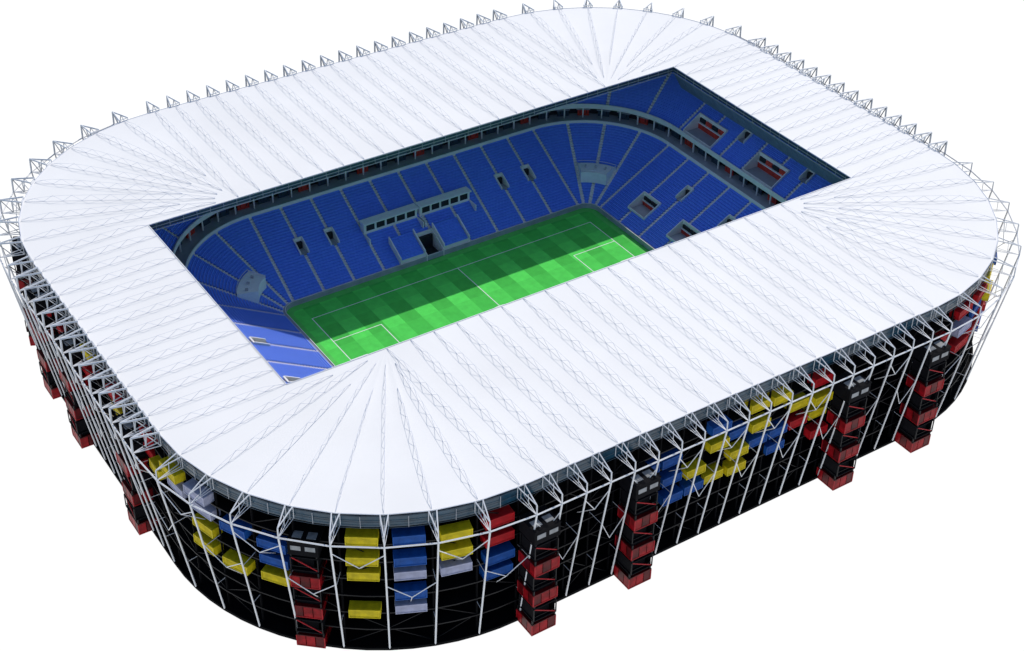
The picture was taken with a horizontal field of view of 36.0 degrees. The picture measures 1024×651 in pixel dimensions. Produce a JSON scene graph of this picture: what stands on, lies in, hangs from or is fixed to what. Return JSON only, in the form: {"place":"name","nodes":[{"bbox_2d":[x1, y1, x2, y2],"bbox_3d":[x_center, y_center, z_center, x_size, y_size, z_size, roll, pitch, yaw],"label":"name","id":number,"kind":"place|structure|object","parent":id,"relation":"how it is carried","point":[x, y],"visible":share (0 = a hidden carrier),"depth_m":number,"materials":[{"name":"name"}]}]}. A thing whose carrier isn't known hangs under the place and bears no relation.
{"place":"outdoors","nodes":[
{"label":"outdoors","id":0,"kind":"place"},
{"bbox_2d":[0,0,1023,650],"bbox_3d":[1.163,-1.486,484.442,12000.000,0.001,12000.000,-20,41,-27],"label":"ground","id":1,"kind":"structure","parent":0,"point":[894,546],"depth_m":430.83,"materials":[{"name":"white"}]},
{"bbox_2d":[10,236,38,345],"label":"stair tower","id":2,"kind":"structure","parent":1,"relation":"on","point":[21,286],"depth_m":455.23,"materials":[{"name":"red metal"}]},
{"bbox_2d":[26,284,65,398],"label":"stair tower","id":3,"kind":"structure","parent":1,"relation":"on","point":[50,385],"depth_m":442.35,"materials":[{"name":"red metal"}]},
{"bbox_2d":[54,329,102,448],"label":"stair tower","id":4,"kind":"structure","parent":1,"relation":"on","point":[81,433],"depth_m":425.32,"materials":[{"name":"red metal"}]},
{"bbox_2d":[112,409,158,534],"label":"stair tower","id":5,"kind":"structure","parent":1,"relation":"on","point":[138,518],"depth_m":397.79,"materials":[{"name":"red metal"}]},
{"bbox_2d":[286,521,331,648],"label":"stair tower","id":6,"kind":"structure","parent":1,"relation":"on","point":[311,612],"depth_m":363.11,"materials":[{"name":"red metal"}]},
{"bbox_2d":[0,0,1021,649],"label":"stadium","id":7,"kind":"object","parent":1,"relation":"on","point":[800,238],"visible":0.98,"depth_m":428.67,"materials":[{"name":"metal"}]},
{"bbox_2d":[294,212,643,364],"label":"football pitch","id":8,"kind":"object","parent":7,"relation":"on","point":[352,325],"visible":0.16,"depth_m":498.95,"materials":[{"name":"plant"}]},
{"bbox_2d":[514,505,560,635],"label":"stair tower","id":9,"kind":"structure","parent":1,"relation":"on","point":[538,594],"depth_m":369.55,"materials":[{"name":"red metal"}]},
{"bbox_2d":[612,461,660,589],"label":"stair tower","id":10,"kind":"structure","parent":1,"relation":"on","point":[633,562],"depth_m":382.93,"materials":[{"name":"red metal"}]},
{"bbox_2d":[816,369,871,490],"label":"stair tower","id":11,"kind":"structure","parent":1,"relation":"on","point":[836,471],"depth_m":414.26,"materials":[{"name":"red metal"}]},
{"bbox_2d":[894,334,951,452],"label":"stair tower","id":12,"kind":"structure","parent":1,"relation":"on","point":[914,430],"depth_m":427.57,"materials":[{"name":"red metal"}]}
]}

